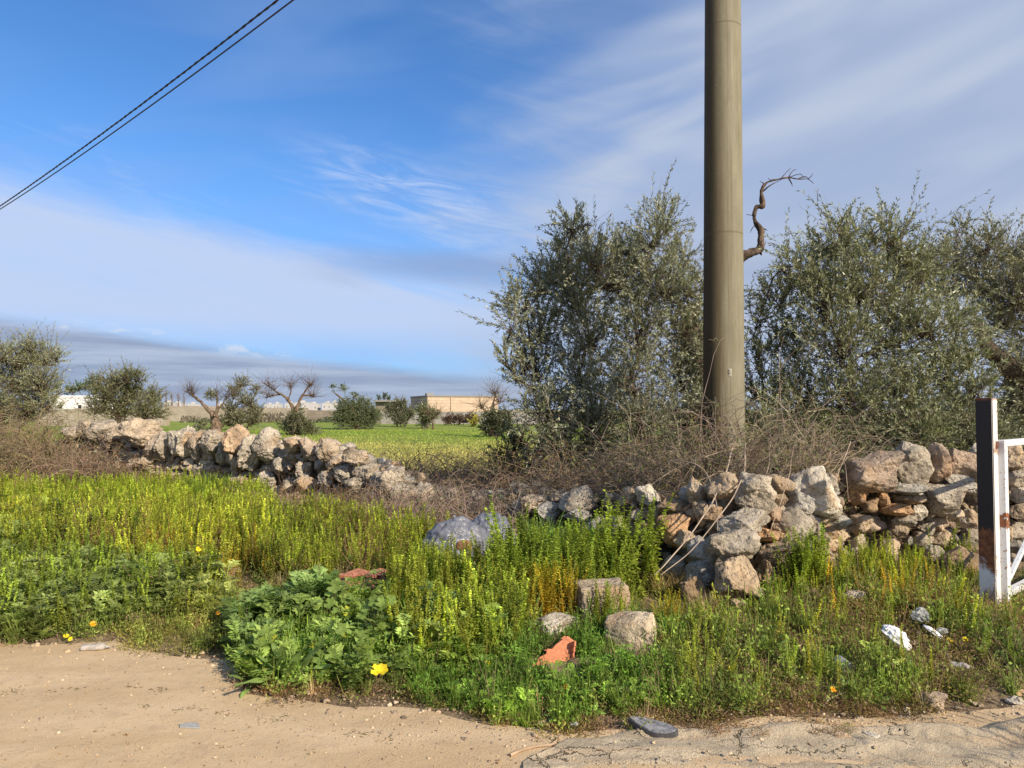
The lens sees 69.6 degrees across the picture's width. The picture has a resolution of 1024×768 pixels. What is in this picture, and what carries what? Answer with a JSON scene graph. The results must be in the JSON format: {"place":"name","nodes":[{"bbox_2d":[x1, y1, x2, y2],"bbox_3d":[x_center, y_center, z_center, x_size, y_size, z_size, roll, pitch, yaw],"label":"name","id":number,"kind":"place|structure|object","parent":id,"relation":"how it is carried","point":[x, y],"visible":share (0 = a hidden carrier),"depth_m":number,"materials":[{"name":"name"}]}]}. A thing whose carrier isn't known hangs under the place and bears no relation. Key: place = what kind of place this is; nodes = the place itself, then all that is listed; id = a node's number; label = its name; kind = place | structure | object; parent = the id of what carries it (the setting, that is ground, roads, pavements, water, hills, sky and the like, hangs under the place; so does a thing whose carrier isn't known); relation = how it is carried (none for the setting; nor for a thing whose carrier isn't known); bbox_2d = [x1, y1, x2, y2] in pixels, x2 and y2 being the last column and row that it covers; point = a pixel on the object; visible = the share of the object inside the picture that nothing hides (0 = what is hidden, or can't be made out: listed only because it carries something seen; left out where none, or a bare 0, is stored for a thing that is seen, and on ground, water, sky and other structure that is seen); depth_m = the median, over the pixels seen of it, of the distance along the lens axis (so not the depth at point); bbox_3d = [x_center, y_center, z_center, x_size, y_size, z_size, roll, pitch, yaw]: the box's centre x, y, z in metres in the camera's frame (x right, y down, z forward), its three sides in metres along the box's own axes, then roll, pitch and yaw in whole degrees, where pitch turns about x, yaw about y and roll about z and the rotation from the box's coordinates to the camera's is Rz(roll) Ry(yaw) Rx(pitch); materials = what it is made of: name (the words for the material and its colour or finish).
{"place":"outdoors","nodes":[
{"label":"outdoors","id":0,"kind":"place"},
{"bbox_2d":[1,421,1005,482],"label":"field","id":1,"kind":"structure","parent":0,"point":[176,425],"depth_m":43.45,"materials":[{"name":"green plant"}]},
{"bbox_2d":[0,321,79,435],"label":"olive tree","id":2,"kind":"object","parent":1,"relation":"on","point":[17,366],"visible":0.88,"depth_m":20.89,"materials":[{"name":"green plant"}]},
{"bbox_2d":[38,408,169,425],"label":"field wall","id":3,"kind":"structure","parent":1,"relation":"on","point":[71,417],"depth_m":69.93,"materials":[{"name":"stone"}]},
{"bbox_2d":[72,357,174,423],"bbox_3d":[-15.814,0.766,29.957,4.240,3.798,3.236,0,-2,0],"label":"olive tree","id":4,"kind":"object","parent":1,"relation":"on","point":[125,386],"visible":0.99,"depth_m":29.70,"materials":[{"name":"green plant"}]},
{"bbox_2d":[175,376,241,431],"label":"olive tree","id":5,"kind":"object","parent":1,"relation":"on","point":[215,421],"visible":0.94,"depth_m":49.85,"materials":[{"name":"brown plant"}]},
{"bbox_2d":[170,408,307,420],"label":"field wall","id":6,"kind":"structure","parent":1,"relation":"on","point":[187,412],"depth_m":95.93,"materials":[{"name":"stone"}]},
{"bbox_2d":[219,368,270,430],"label":"olive tree","id":7,"kind":"object","parent":1,"relation":"on","point":[232,417],"visible":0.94,"depth_m":53.79,"materials":[{"name":"green plant"}]},
{"bbox_2d":[253,365,328,434],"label":"olive tree","id":8,"kind":"object","parent":1,"relation":"on","point":[293,424],"visible":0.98,"depth_m":43.87,"materials":[{"name":"brown plant"}]},
{"bbox_2d":[307,410,360,419],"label":"field wall","id":9,"kind":"structure","parent":1,"relation":"on","point":[316,414],"depth_m":91.93,"materials":[{"name":"beige stone"}]},
{"bbox_2d":[324,381,386,429],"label":"olive tree","id":10,"kind":"object","parent":1,"relation":"on","point":[349,413],"visible":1,"depth_m":56.72,"materials":[{"name":"green plant"}]},
{"bbox_2d":[374,400,408,422],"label":"open shed","id":11,"kind":"structure","parent":1,"relation":"on","point":[379,404],"depth_m":82.46,"materials":[{"name":"concrete"}]},
{"bbox_2d":[380,395,416,426],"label":"olive tree","id":12,"kind":"object","parent":1,"relation":"on","point":[398,411],"visible":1,"depth_m":65.56,"materials":[{"name":"green plant"}]},
{"bbox_2d":[412,397,441,427],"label":"olive tree","id":13,"kind":"object","parent":1,"relation":"on","point":[424,418],"visible":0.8,"depth_m":59.70,"materials":[{"name":"green plant"}]},
{"bbox_2d":[416,398,444,429],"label":"bare shrub","id":14,"kind":"object","parent":1,"relation":"on","point":[435,416],"visible":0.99,"depth_m":55.89,"materials":[{"name":"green plant"}]},
{"bbox_2d":[410,393,498,411],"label":"barn","id":15,"kind":"structure","parent":1,"relation":"on","point":[451,402],"depth_m":85.31,"materials":[{"name":"paint"}]},
{"bbox_2d":[440,408,478,424],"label":"shrub","id":16,"kind":"object","parent":1,"relation":"on","point":[460,418],"visible":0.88,"depth_m":71.60,"materials":[{"name":"brown plant"}]},
{"bbox_2d":[381,411,543,423],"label":"boundary wall","id":17,"kind":"structure","parent":1,"relation":"on","point":[385,421],"depth_m":77.92,"materials":[{"name":"stone"}]},
{"bbox_2d":[466,412,481,426],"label":"shrub","id":18,"kind":"object","parent":1,"relation":"on","point":[474,421],"visible":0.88,"depth_m":65.67,"materials":[{"name":"green plant"}]},
{"bbox_2d":[459,376,516,436],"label":"olive tree","id":19,"kind":"object","parent":1,"relation":"on","point":[493,417],"visible":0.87,"depth_m":40.81,"materials":[{"name":"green plant"}]},
{"bbox_2d":[472,410,550,479],"bbox_3d":[0.082,1.220,11.560,1.728,1.640,1.303,1,-2,-32],"label":"olive tree","id":20,"kind":"object","parent":1,"relation":"on","point":[514,441],"visible":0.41,"depth_m":11.46,"materials":[{"name":"green plant"}]},
{"bbox_2d":[459,159,754,485],"bbox_3d":[1.421,-0.573,10.442,3.848,5.275,3.076,-1,-2,25],"label":"olive tree","id":21,"kind":"object","parent":1,"relation":"on","point":[567,276],"visible":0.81,"depth_m":10.18,"materials":[{"name":"green plant"}]},
{"bbox_2d":[662,168,813,469],"bbox_3d":[3.265,-0.595,11.393,2.373,5.428,1.672,1,-2,-29],"label":"dead topped olive tree","id":22,"kind":"object","parent":1,"relation":"on","point":[750,252],"visible":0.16,"depth_m":11.26,"materials":[{"name":"brown wood"}]},
{"bbox_2d":[695,168,1023,466],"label":"olive tree","id":23,"kind":"object","parent":1,"relation":"on","point":[855,291],"visible":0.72,"depth_m":10.11,"materials":[{"name":"green plant"}]},
{"bbox_2d":[903,197,1023,450],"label":"olive tree","id":24,"kind":"object","parent":1,"relation":"on","point":[1012,278],"visible":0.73,"depth_m":12.04,"materials":[{"name":"green plant"}]},
{"bbox_2d":[0,608,1023,767],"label":"dirt road","id":25,"kind":"structure","parent":0,"point":[265,737],"depth_m":3.69,"materials":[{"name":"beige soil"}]},
{"bbox_2d":[80,643,110,650],"bbox_3d":[-2.739,1.732,4.848,0.175,0.046,0.070,0,-2,-6],"label":"plastic bottle","id":26,"kind":"object","parent":25,"relation":"on","point":[94,646],"visible":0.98,"depth_m":4.82,"materials":[{"name":"beige plastic"}]},
{"bbox_2d":[180,722,199,728],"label":"flat stone","id":27,"kind":"object","parent":25,"relation":"on","point":[189,725],"visible":1,"depth_m":3.68,"materials":[{"name":"white stone"}]},
{"bbox_2d":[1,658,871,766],"bbox_3d":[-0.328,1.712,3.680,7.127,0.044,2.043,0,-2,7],"label":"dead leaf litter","id":28,"kind":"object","parent":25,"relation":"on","point":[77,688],"visible":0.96,"depth_m":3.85,"materials":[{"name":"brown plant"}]},
{"bbox_2d":[509,735,560,756],"bbox_3d":[0.119,1.695,3.441,0.304,0.020,0.043,1,-2,-33],"label":"stick","id":29,"kind":"object","parent":25,"relation":"on","point":[528,748],"visible":1,"depth_m":3.43,"materials":[{"name":"beige wood"}]},
{"bbox_2d":[831,731,850,737],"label":"stone","id":30,"kind":"object","parent":25,"relation":"on","point":[843,734],"visible":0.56,"depth_m":3.50,"materials":[{"name":"stone"}]},
{"bbox_2d":[0,410,1023,742],"bbox_3d":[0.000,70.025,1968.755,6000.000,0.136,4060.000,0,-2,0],"label":"ground","id":31,"kind":"structure","parent":0,"point":[994,692],"depth_m":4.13,"materials":[{"name":"green plant"}]},
{"bbox_2d":[0,386,130,480],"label":"bramble thicket","id":32,"kind":"object","parent":31,"relation":"on","point":[14,440],"visible":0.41,"depth_m":15.97,"materials":[{"name":"brown plant"}]},
{"bbox_2d":[61,377,96,394],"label":"pine tree","id":33,"kind":"object","parent":31,"relation":"on","point":[78,388],"visible":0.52,"depth_m":129.20,"materials":[{"name":"green plant"}]},
{"bbox_2d":[53,395,114,408],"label":"white building","id":34,"kind":"structure","parent":31,"relation":"on","point":[69,405],"depth_m":117.97,"materials":[{"name":"white paint"}]},
{"bbox_2d":[0,417,179,488],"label":"bramble thicket","id":35,"kind":"object","parent":31,"relation":"on","point":[72,468],"visible":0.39,"depth_m":14.45,"materials":[{"name":"brown plant"}]},
{"bbox_2d":[120,611,149,621],"bbox_3d":[-2.784,1.715,5.462,0.341,0.072,0.306,0,-2,0],"label":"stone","id":36,"kind":"object","parent":31,"relation":"on","point":[127,617],"visible":0.17,"depth_m":5.35,"materials":[{"name":"stone"}]},
{"bbox_2d":[168,391,176,405],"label":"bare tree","id":37,"kind":"object","parent":31,"relation":"on","point":[171,394],"visible":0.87,"depth_m":195.93,"materials":[{"name":"plant"}]},
{"bbox_2d":[163,406,221,408],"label":"field wall","id":38,"kind":"structure","parent":31,"relation":"on","point":[174,407],"depth_m":149.92,"materials":[{"name":"stone"}]},
{"bbox_2d":[187,402,200,405],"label":"distant house","id":39,"kind":"structure","parent":31,"relation":"on","point":[192,404],"depth_m":599.91,"materials":[{"name":"paint"}]},
{"bbox_2d":[46,417,416,506],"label":"dry stone wall","id":40,"kind":"structure","parent":31,"relation":"on","point":[238,449],"depth_m":13.94,"materials":[{"name":"stone"}]},
{"bbox_2d":[227,674,272,697],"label":"broadleaf plant","id":41,"kind":"object","parent":31,"relation":"on","point":[244,692],"visible":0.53,"depth_m":4.22,"materials":[{"name":"green plant"}]},
{"bbox_2d":[217,612,294,669],"bbox_3d":[-1.614,1.615,4.691,0.444,0.277,0.585,2,-3,-39],"label":"daisy plant","id":42,"kind":"object","parent":31,"relation":"on","point":[248,633],"visible":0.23,"depth_m":4.67,"materials":[{"name":"green plant"}]},
{"bbox_2d":[233,631,278,671],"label":"mallow plant","id":43,"kind":"object","parent":31,"relation":"on","point":[263,641],"visible":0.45,"depth_m":4.33,"materials":[{"name":"green plant"}]},
{"bbox_2d":[216,581,296,646],"bbox_3d":[-1.802,1.597,5.158,0.555,0.335,0.700,0,-2,0],"label":"daisy plant","id":44,"kind":"object","parent":31,"relation":"on","point":[227,610],"visible":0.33,"depth_m":5.05,"materials":[{"name":"green plant"}]},
{"bbox_2d":[264,403,272,407],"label":"distant house","id":45,"kind":"structure","parent":31,"relation":"on","point":[270,405],"depth_m":639.71,"materials":[{"name":"paint"}]},
{"bbox_2d":[236,586,310,622],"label":"daisy plant","id":46,"kind":"object","parent":31,"relation":"on","point":[272,591],"visible":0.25,"depth_m":5.04,"materials":[{"name":"green plant"}]},
{"bbox_2d":[273,402,282,407],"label":"distant house","id":47,"kind":"structure","parent":31,"relation":"on","point":[277,405],"depth_m":589.78,"materials":[{"name":"paint"}]},
{"bbox_2d":[235,632,330,687],"bbox_3d":[-1.354,1.617,4.291,0.537,0.261,0.435,1,-2,-26],"label":"broadleaf plant","id":48,"kind":"object","parent":31,"relation":"on","point":[296,657],"visible":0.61,"depth_m":4.21,"materials":[{"name":"green plant"}]},
{"bbox_2d":[285,401,294,407],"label":"distant house","id":49,"kind":"structure","parent":31,"relation":"on","point":[287,405],"depth_m":559.80,"materials":[{"name":"paint"}]},
{"bbox_2d":[295,400,311,409],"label":"distant house","id":50,"kind":"structure","parent":31,"relation":"on","point":[308,405],"depth_m":519.81,"materials":[{"name":"paint"}]},
{"bbox_2d":[275,564,351,617],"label":"daisy plant","id":51,"kind":"object","parent":31,"relation":"on","point":[313,584],"visible":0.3,"depth_m":5.30,"materials":[{"name":"green plant"}]},
{"bbox_2d":[312,402,320,409],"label":"distant house","id":52,"kind":"structure","parent":31,"relation":"on","point":[315,406],"depth_m":544.80,"materials":[{"name":"paint"}]},
{"bbox_2d":[300,624,342,663],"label":"mallow plant","id":53,"kind":"object","parent":31,"relation":"on","point":[322,628],"visible":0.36,"depth_m":4.43,"materials":[{"name":"green plant"}]},
{"bbox_2d":[223,459,423,530],"bbox_3d":[-2.792,1.630,10.092,4.864,1.312,2.333,-2,-3,43],"label":"bramble thicket","id":54,"kind":"object","parent":31,"relation":"on","point":[301,501],"visible":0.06,"depth_m":9.86,"materials":[{"name":"brown plant"}]},
{"bbox_2d":[322,401,334,410],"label":"distant house","id":55,"kind":"structure","parent":31,"relation":"on","point":[327,406],"depth_m":539.78,"materials":[{"name":"paint"}]},
{"bbox_2d":[305,578,367,635],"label":"mallow plant","id":56,"kind":"object","parent":31,"relation":"on","point":[332,601],"visible":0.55,"depth_m":5.00,"materials":[{"name":"green plant"}]},
{"bbox_2d":[303,619,374,672],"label":"mallow plant","id":57,"kind":"object","parent":31,"relation":"on","point":[342,630],"visible":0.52,"depth_m":4.30,"materials":[{"name":"green plant"}]},
{"bbox_2d":[335,568,386,592],"bbox_3d":[-1.259,1.728,6.248,0.577,0.313,0.402,0,-2,0],"label":"broken tile","id":58,"kind":"object","parent":31,"relation":"on","point":[361,573],"visible":0.09,"depth_m":6.19,"materials":[{"name":"ceramic"}]},
{"bbox_2d":[353,585,404,646],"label":"mallow plant","id":59,"kind":"object","parent":31,"relation":"on","point":[377,603],"visible":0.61,"depth_m":4.70,"materials":[{"name":"green plant"}]},
{"bbox_2d":[371,663,387,681],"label":"yellow flower","id":60,"kind":"object","parent":31,"relation":"on","point":[381,668],"visible":0.98,"depth_m":4.10,"materials":[{"name":"yellow plant"}]},
{"bbox_2d":[376,392,390,399],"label":"pine tree","id":61,"kind":"object","parent":31,"relation":"on","point":[384,395],"visible":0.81,"depth_m":129.21,"materials":[{"name":"green plant"}]},
{"bbox_2d":[178,410,628,422],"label":"scrub","id":62,"kind":"object","parent":31,"relation":"on","point":[193,419],"visible":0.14,"depth_m":88.21,"materials":[{"name":"brown plant"}]},
{"bbox_2d":[395,646,447,677],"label":"broadleaf plant","id":63,"kind":"object","parent":31,"relation":"on","point":[413,660],"visible":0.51,"depth_m":4.34,"materials":[{"name":"green plant"}]},
{"bbox_2d":[418,579,433,611],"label":"mallow plant","id":64,"kind":"object","parent":31,"relation":"on","point":[430,585],"visible":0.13,"depth_m":4.99,"materials":[{"name":"green plant"}]},
{"bbox_2d":[322,468,568,534],"bbox_3d":[-0.705,1.647,9.490,4.648,1.193,3.196,-2,-3,42],"label":"bramble thicket","id":65,"kind":"object","parent":31,"relation":"on","point":[456,510],"visible":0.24,"depth_m":9.32,"materials":[{"name":"brown plant"}]},
{"bbox_2d":[423,589,482,632],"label":"daisy plant","id":66,"kind":"object","parent":31,"relation":"on","point":[433,607],"visible":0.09,"depth_m":4.79,"materials":[{"name":"green plant"}]},
{"bbox_2d":[421,515,490,558],"bbox_3d":[-0.539,1.542,7.160,0.714,0.537,0.446,0,-2,0],"label":"rock","id":67,"kind":"object","parent":31,"relation":"on","point":[460,527],"visible":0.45,"depth_m":7.06,"materials":[{"name":"grey stone"}]},
{"bbox_2d":[472,512,516,548],"bbox_3d":[-0.222,1.569,7.563,0.562,0.506,0.425,-1,-2,26],"label":"rock","id":68,"kind":"object","parent":31,"relation":"on","point":[481,520],"visible":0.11,"depth_m":7.47,"materials":[{"name":"grey stone"}]},
{"bbox_2d":[318,422,695,521],"bbox_3d":[0.027,1.392,11.249,3.603,1.867,8.298,2,-3,-40],"label":"bramble thicket","id":69,"kind":"object","parent":31,"relation":"on","point":[435,474],"visible":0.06,"depth_m":11.92,"materials":[{"name":"brown plant"}]},
{"bbox_2d":[0,463,1019,697],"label":"lime weeds","id":70,"kind":"object","parent":31,"relation":"on","point":[217,503],"visible":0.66,"depth_m":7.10,"materials":[{"name":"green plant"}]},
{"bbox_2d":[0,493,1023,724],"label":"feathery weeds","id":71,"kind":"object","parent":31,"relation":"on","point":[165,590],"visible":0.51,"depth_m":5.02,"materials":[{"name":"green plant"}]},
{"bbox_2d":[533,635,575,665],"bbox_3d":[0.222,1.669,4.578,0.354,0.170,0.177,1,-2,-15],"label":"brick fragment","id":72,"kind":"object","parent":31,"relation":"on","point":[563,648],"visible":0.82,"depth_m":4.56,"materials":[{"name":"brick"}]},
{"bbox_2d":[533,612,578,637],"bbox_3d":[0.288,1.655,5.115,0.325,0.153,0.262,2,-3,-37],"label":"stone","id":73,"kind":"object","parent":31,"relation":"on","point":[553,621],"visible":0.58,"depth_m":5.02,"materials":[{"name":"stone"}]},
{"bbox_2d":[445,402,702,506],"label":"undergrowth","id":74,"kind":"object","parent":31,"relation":"on","point":[544,464],"visible":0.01,"depth_m":10.43,"materials":[{"name":"brown plant"}]},
{"bbox_2d":[401,419,765,562],"bbox_3d":[0.957,1.293,9.872,3.131,2.046,6.256,2,-3,-37],"label":"bramble thicket","id":75,"kind":"object","parent":31,"relation":"on","point":[506,482],"visible":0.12,"depth_m":9.47,"materials":[{"name":"brown plant"}]},
{"bbox_2d":[573,577,630,617],"bbox_3d":[0.663,1.611,5.474,0.396,0.280,0.300,-1,-2,-8],"label":"stone block","id":76,"kind":"object","parent":31,"relation":"on","point":[582,593],"depth_m":5.35,"materials":[{"name":"stone"}]},
{"bbox_2d":[379,465,858,617],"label":"dry stone wall","id":77,"kind":"structure","parent":31,"relation":"on","point":[738,546],"depth_m":6.60,"materials":[{"name":"stone"}]},
{"bbox_2d":[597,440,850,574],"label":"bramble canes","id":78,"kind":"object","parent":77,"relation":"on","point":[714,498],"visible":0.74,"depth_m":6.48,"materials":[{"name":"brown plant"}]},
{"bbox_2d":[604,611,657,650],"bbox_3d":[0.773,1.606,4.778,0.346,0.237,0.239,-10,-1,27],"label":"stone","id":79,"kind":"object","parent":31,"relation":"on","point":[633,625],"visible":0.81,"depth_m":4.68,"materials":[{"name":"stone"}]},
{"bbox_2d":[474,329,969,577],"bbox_3d":[2.602,0.875,9.037,5.151,2.803,4.440,1,-2,-29],"label":"bramble thicket","id":80,"kind":"object","parent":31,"relation":"on","point":[677,480],"visible":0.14,"depth_m":7.69,"materials":[{"name":"brown plant"}]},
{"bbox_2d":[703,0,744,473],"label":"utility pole","id":81,"kind":"object","parent":31,"relation":"on","point":[723,293],"visible":0.79,"depth_m":8.20,"materials":[{"name":"concrete"}]},
{"bbox_2d":[0,0,278,205],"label":"overhead cable","id":82,"kind":"object","parent":81,"relation":"attached to","point":[212,50],"visible":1,"depth_m":17.55,"materials":[{"name":"black rubber"}]},
{"bbox_2d":[0,0,293,209],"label":"overhead cable","id":83,"kind":"object","parent":81,"relation":"attached to","point":[260,24],"visible":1,"depth_m":17.33,"materials":[{"name":"black rubber"}]},
{"bbox_2d":[732,598,745,608],"bbox_3d":[1.722,1.701,5.591,0.118,0.139,0.106,0,-2,0],"label":"stone","id":84,"kind":"object","parent":31,"relation":"on","point":[737,600],"visible":0.32,"depth_m":5.57,"materials":[{"name":"stone"}]},
{"bbox_2d":[605,405,1023,546],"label":"undergrowth","id":85,"kind":"object","parent":31,"relation":"on","point":[846,419],"depth_m":9.65,"materials":[{"name":"brown plant"}]},
{"bbox_2d":[731,378,925,557],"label":"dry stalks","id":86,"kind":"object","parent":31,"relation":"on","point":[838,469],"visible":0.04,"depth_m":7.76,"materials":[{"name":"brown plant"}]},
{"bbox_2d":[842,590,865,599],"bbox_3d":[2.650,1.666,5.737,0.186,0.120,0.168,0,-2,0],"label":"stone","id":87,"kind":"object","parent":31,"relation":"on","point":[857,593],"visible":0.36,"depth_m":5.70,"materials":[{"name":"stone"}]},
{"bbox_2d":[881,624,911,651],"bbox_3d":[2.415,1.577,4.605,0.206,0.094,0.087,46,13,15],"label":"crumpled bag","id":88,"kind":"object","parent":31,"relation":"on","point":[890,631],"visible":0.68,"depth_m":4.58,"materials":[{"name":"white plastic"}]},
{"bbox_2d":[799,441,1023,575],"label":"dry stone wall","id":89,"kind":"structure","parent":31,"relation":"on","point":[924,473],"depth_m":7.64,"materials":[{"name":"stone"}]},
{"bbox_2d":[918,691,947,709],"bbox_3d":[2.259,1.696,3.954,0.132,0.091,0.112,0,-2,-14],"label":"stone","id":90,"kind":"object","parent":31,"relation":"on","point":[941,697],"visible":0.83,"depth_m":3.91,"materials":[{"name":"stone"}]},
{"bbox_2d":[923,625,944,640],"bbox_3d":[2.755,1.618,4.798,0.154,0.028,0.032,38,17,25],"label":"paper scrap","id":91,"kind":"object","parent":31,"relation":"on","point":[929,628],"visible":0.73,"depth_m":4.80,"materials":[{"name":"white paper"}]},
{"bbox_2d":[950,661,973,668],"bbox_3d":[2.654,1.661,4.345,0.121,0.034,0.049,-1,-2,32],"label":"plastic bottle","id":92,"kind":"object","parent":31,"relation":"on","point":[966,666],"visible":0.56,"depth_m":4.33,"materials":[{"name":"beige plastic"}]},
{"bbox_2d":[975,398,1000,604],"bbox_3d":[3.735,0.970,5.770,0.118,1.720,0.118,2,-3,-41],"label":"gate post","id":93,"kind":"object","parent":31,"relation":"on","point":[988,490],"visible":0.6,"depth_m":5.73,"materials":[{"name":"metal"}]},
{"bbox_2d":[996,438,1023,602],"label":"field gate","id":94,"kind":"structure","parent":93,"relation":"attached to","point":[1007,573],"depth_m":5.75,"materials":[{"name":"white metal"}]},
{"bbox_2d":[1004,695,1023,704],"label":"stone","id":95,"kind":"object","parent":31,"relation":"on","point":[1014,700],"visible":0.98,"depth_m":3.97,"materials":[{"name":"stone"}]},
{"bbox_2d":[0,0,1023,409],"label":"sky","id":96,"kind":"structure","parent":0,"point":[329,192],"materials":[{"name":"blue"}]},
{"bbox_2d":[523,716,1023,767],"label":"concrete pavement","id":97,"kind":"structure","parent":0,"point":[997,740],"depth_m":3.42,"materials":[{"name":"beige concrete"}]},
{"bbox_2d":[628,716,678,737],"bbox_3d":[0.690,1.678,3.607,0.255,0.044,0.103,2,9,26],"label":"shoe sole","id":98,"kind":"object","parent":97,"relation":"on","point":[658,729],"visible":0.99,"depth_m":3.58,"materials":[{"name":"black rubber"}]},
{"bbox_2d":[862,731,879,737],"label":"stone","id":99,"kind":"object","parent":97,"relation":"on","point":[872,734],"visible":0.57,"depth_m":3.52,"materials":[{"name":"stone"}]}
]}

